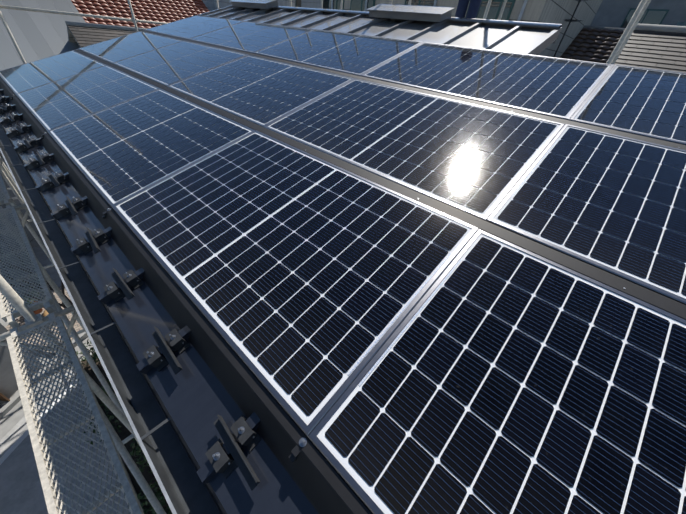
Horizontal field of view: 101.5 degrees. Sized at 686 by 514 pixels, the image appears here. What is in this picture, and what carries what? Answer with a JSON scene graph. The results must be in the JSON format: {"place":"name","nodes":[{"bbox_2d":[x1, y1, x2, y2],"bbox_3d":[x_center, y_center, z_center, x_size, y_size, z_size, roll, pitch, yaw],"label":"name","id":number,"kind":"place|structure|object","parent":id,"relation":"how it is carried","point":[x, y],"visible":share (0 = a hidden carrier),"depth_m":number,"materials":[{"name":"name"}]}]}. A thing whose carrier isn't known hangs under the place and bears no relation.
{"place":"outdoors","nodes":[
{"label":"outdoors","id":0,"kind":"place"},
{"bbox_2d":[0,323,42,405],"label":"neighbour shed","id":1,"kind":"structure","parent":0,"point":[8,386],"depth_m":6.62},
{"bbox_2d":[0,244,60,422],"bbox_3d":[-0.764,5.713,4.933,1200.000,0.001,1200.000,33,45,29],"label":"ground sheet","id":2,"kind":"object","parent":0,"point":[44,260],"depth_m":9.83,"materials":[{"name":"concrete"}]},
{"bbox_2d":[65,21,146,47],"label":"low slate house","id":3,"kind":"structure","parent":2,"relation":"on","point":[81,34],"depth_m":9.61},
{"bbox_2d":[202,0,300,10],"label":"wall","id":4,"kind":"structure","parent":2,"relation":"on","point":[210,5],"depth_m":16.27,"materials":[{"name":"concrete"}]},
{"bbox_2d":[301,0,328,8],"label":"wall","id":5,"kind":"structure","parent":2,"relation":"on","point":[311,3],"depth_m":17.18,"materials":[{"name":"concrete"}]},
{"bbox_2d":[0,0,650,513],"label":"scaffold tubes","id":6,"kind":"object","parent":2,"relation":"on","point":[32,320],"visible":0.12,"depth_m":3.19,"materials":[{"name":"metal"}]},
{"bbox_2d":[0,173,12,206],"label":"scaffold plank","id":7,"kind":"object","parent":6,"relation":"attached to","point":[7,200],"visible":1,"depth_m":2.81,"materials":[{"name":"metal"}]},
{"bbox_2d":[0,205,54,327],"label":"scaffold plank","id":8,"kind":"object","parent":6,"relation":"attached to","point":[11,315],"visible":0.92,"depth_m":2.06,"materials":[{"name":"metal"}]},
{"bbox_2d":[6,312,143,513],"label":"scaffold plank","id":9,"kind":"object","parent":6,"relation":"attached to","point":[47,480],"visible":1,"depth_m":1.33,"materials":[{"name":"metal"}]},
{"bbox_2d":[331,0,527,20],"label":"facade clutter","id":10,"kind":"object","parent":2,"relation":"on","point":[520,14],"depth_m":6.61,"materials":[{"name":"plastic"}]},
{"bbox_2d":[329,0,602,57],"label":"cream building","id":11,"kind":"structure","parent":2,"relation":"on","point":[552,11],"depth_m":7.69,"materials":[{"name":"concrete"}]},
{"bbox_2d":[553,0,587,56],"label":"tv antenna","id":12,"kind":"object","parent":11,"relation":"attached to","point":[571,19],"visible":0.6,"depth_m":7.87,"materials":[{"name":"black metal"}]},
{"bbox_2d":[0,0,85,253],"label":"wall","id":13,"kind":"structure","parent":0,"point":[38,35],"depth_m":9.53,"materials":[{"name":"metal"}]},
{"bbox_2d":[0,332,130,513],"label":"street","id":14,"kind":"structure","parent":0,"point":[21,490],"depth_m":5.89,"materials":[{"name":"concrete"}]},
{"bbox_2d":[0,393,9,400],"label":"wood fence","id":15,"kind":"object","parent":14,"relation":"on","point":[3,397],"visible":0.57,"depth_m":6.48,"materials":[{"name":"brown wood"}]},
{"bbox_2d":[5,286,82,352],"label":"yard pavers","id":16,"kind":"object","parent":14,"relation":"on","point":[20,321],"depth_m":8.20,"materials":[{"name":"brick"}]},
{"bbox_2d":[30,301,42,313],"bbox_3d":[-9.258,1.544,8.399,0.340,0.300,0.340,33,45,29],"label":"plant pot","id":17,"kind":"object","parent":16,"relation":"on","point":[38,311],"visible":0.18,"depth_m":8.41,"materials":[{"name":"ceramic"}]},
{"bbox_2d":[81,359,171,513],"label":"planting bed","id":18,"kind":"object","parent":14,"relation":"on","point":[123,435],"visible":0.12,"depth_m":6.15,"materials":[{"name":"soil"}]},
{"bbox_2d":[0,222,72,307],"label":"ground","id":19,"kind":"structure","parent":18,"relation":"on","point":[63,292],"depth_m":5.26,"materials":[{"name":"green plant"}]},
{"bbox_2d":[76,339,98,364],"bbox_3d":[-6.555,2.536,7.382,1.036,0.776,0.773,-7,40,-17],"label":"shrub","id":20,"kind":"object","parent":18,"relation":"on","point":[94,356],"visible":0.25,"depth_m":7.24,"materials":[{"name":"green plant"}]},
{"bbox_2d":[84,387,121,444],"bbox_3d":[-5.100,3.397,6.282,1.034,1.073,1.304,33,45,29],"label":"shrub","id":21,"kind":"object","parent":18,"relation":"on","point":[111,417],"visible":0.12,"depth_m":6.17,"materials":[{"name":"green plant"}]},
{"bbox_2d":[100,376,113,393],"bbox_3d":[-5.520,3.098,6.912,0.813,0.682,0.916,8,38,0],"label":"shrub","id":22,"kind":"object","parent":18,"relation":"on","point":[109,384],"visible":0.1,"depth_m":6.76,"materials":[{"name":"green plant"}]},
{"bbox_2d":[130,438,152,473],"bbox_3d":[-4.010,4.085,5.854,0.972,0.741,0.634,33,45,29],"label":"shrub","id":23,"kind":"object","parent":18,"relation":"on","point":[132,453],"visible":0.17,"depth_m":5.73,"materials":[{"name":"green plant"}]},
{"bbox_2d":[127,478,171,513],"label":"shrub","id":24,"kind":"object","parent":18,"relation":"on","point":[161,498],"visible":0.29,"depth_m":5.19,"materials":[{"name":"green plant"}]},
{"bbox_2d":[71,0,209,28],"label":"tiled roof","id":25,"kind":"structure","parent":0,"point":[167,11],"depth_m":12.31,"materials":[{"name":"tile"}]},
{"bbox_2d":[560,25,625,62],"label":"tiled roof","id":26,"kind":"structure","parent":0,"point":[597,44],"depth_m":9.34,"materials":[{"name":"tile"}]},
{"bbox_2d":[590,0,685,27],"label":"wall","id":27,"kind":"structure","parent":0,"point":[614,13],"depth_m":12.00,"materials":[{"name":"concrete"}]},
{"bbox_2d":[614,23,685,72],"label":"slate house","id":28,"kind":"structure","parent":0,"point":[656,46],"depth_m":5.34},
{"bbox_2d":[676,22,685,25],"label":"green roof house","id":29,"kind":"structure","parent":0,"point":[681,23],"depth_m":11.30,"materials":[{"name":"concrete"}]},
{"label":"house walls","id":30,"kind":"object","parent":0,"visible":0},
{"bbox_2d":[0,0,561,513],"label":"metal roof","id":31,"kind":"structure","parent":30,"relation":"on","point":[194,398],"depth_m":1.48,"materials":[{"name":"black metal"}]},
{"bbox_2d":[0,50,105,95],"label":"solar panel","id":32,"kind":"object","parent":31,"relation":"on","point":[29,75],"visible":1,"depth_m":4.15,"materials":[{"name":"blue"}]},
{"bbox_2d":[16,65,158,130],"bbox_3d":[-3.086,-1.960,3.342,1.832,0.036,1.134,33,62,29],"label":"solar panel","id":33,"kind":"object","parent":31,"relation":"on","point":[56,104],"visible":1,"depth_m":3.24,"materials":[{"name":"blue"}]},
{"bbox_2d":[0,124,222,513],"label":"eave gutter","id":34,"kind":"object","parent":31,"relation":"attached to","point":[183,487],"visible":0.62,"depth_m":1.21,"materials":[{"name":"black metal"}]},
{"bbox_2d":[0,92,260,489],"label":"snow guard brackets","id":35,"kind":"object","parent":31,"relation":"on","point":[222,462],"visible":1,"depth_m":1.17,"materials":[{"name":"metal"}]},
{"bbox_2d":[78,31,182,63],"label":"solar panel","id":36,"kind":"object","parent":31,"relation":"on","point":[113,50],"visible":0.96,"depth_m":4.66,"materials":[{"name":"blue"}]},
{"bbox_2d":[47,88,255,206],"bbox_3d":[-1.743,-1.087,2.452,1.832,0.037,1.134,33,62,29],"label":"solar panel","id":37,"kind":"object","parent":31,"relation":"on","point":[118,153],"visible":0.98,"depth_m":2.31,"materials":[{"name":"blue"}]},
{"bbox_2d":[113,40,247,85],"bbox_3d":[-2.273,-2.699,3.846,1.832,0.035,1.134,33,62,29],"label":"solar panel","id":38,"kind":"object","parent":31,"relation":"on","point":[173,63],"visible":1,"depth_m":3.75,"materials":[{"name":"blue"}]},
{"bbox_2d":[145,15,243,38],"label":"solar panel","id":39,"kind":"object","parent":31,"relation":"on","point":[191,27],"visible":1,"depth_m":5.17,"materials":[{"name":"blue"}]},
{"bbox_2d":[188,21,313,52],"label":"solar panel","id":40,"kind":"object","parent":31,"relation":"on","point":[248,36],"visible":1,"depth_m":4.27,"materials":[{"name":"blue"}]},
{"bbox_2d":[167,55,354,126],"bbox_3d":[-0.931,-1.825,2.957,1.832,0.036,1.134,33,62,29],"label":"solar panel","id":41,"kind":"object","parent":31,"relation":"on","point":[262,92],"visible":1,"depth_m":2.83,"materials":[{"name":"blue"}]},
{"bbox_2d":[112,130,478,435],"bbox_3d":[-0.400,-0.217,1.561,1.832,0.037,1.134,33,61,29],"label":"solar panel","id":42,"kind":"object","parent":31,"relation":"on","point":[304,281],"visible":1,"depth_m":1.34,"materials":[{"name":"grey"}]},
{"bbox_2d":[254,29,422,75],"bbox_3d":[-0.118,-2.566,3.459,1.832,0.037,1.134,33,62,29],"label":"solar panel","id":43,"kind":"object","parent":31,"relation":"on","point":[354,54],"visible":0.98,"depth_m":3.35,"materials":[{"name":"blue"}]},
{"bbox_2d":[0,30,685,513],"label":"mounting rails","id":44,"kind":"object","parent":31,"relation":"on","point":[316,478],"visible":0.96,"depth_m":1.22,"materials":[{"name":"metal"}]},
{"bbox_2d":[264,78,564,220],"bbox_3d":[0.412,-0.953,2.065,1.832,0.036,1.134,33,62,29],"label":"solar panel","id":45,"kind":"object","parent":31,"relation":"on","point":[474,160],"visible":1,"depth_m":1.89,"materials":[{"name":"grey"}]},
{"bbox_2d":[361,42,613,119],"bbox_3d":[1.227,-1.693,2.569,1.832,0.035,1.134,33,61,29],"label":"solar panel","id":46,"kind":"object","parent":31,"relation":"on","point":[561,88],"visible":1,"depth_m":2.43,"materials":[{"name":"blue"}]},
{"bbox_2d":[307,229,685,513],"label":"solar panel","id":47,"kind":"object","parent":31,"relation":"on","point":[496,375],"visible":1,"depth_m":0.88,"materials":[{"name":"grey"}]},
{"bbox_2d":[486,124,685,304],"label":"solar panel","id":48,"kind":"object","parent":31,"relation":"on","point":[613,204],"visible":1,"depth_m":1.36,"materials":[{"name":"blue"}]},
{"bbox_2d":[569,64,685,144],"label":"solar panel","id":49,"kind":"object","parent":31,"relation":"on","point":[647,102],"visible":0.98,"depth_m":1.92,"materials":[{"name":"blue"}]},
{"bbox_3d":[1.681,-3.873,5.205,1.734,0.061,0.500,33,45,29],"label":"scaffold plank","id":50,"kind":"object","parent":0,"visible":0},
{"bbox_2d":[455,0,481,17],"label":"window","id":51,"kind":"structure","parent":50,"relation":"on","point":[473,8],"depth_m":4.58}
]}

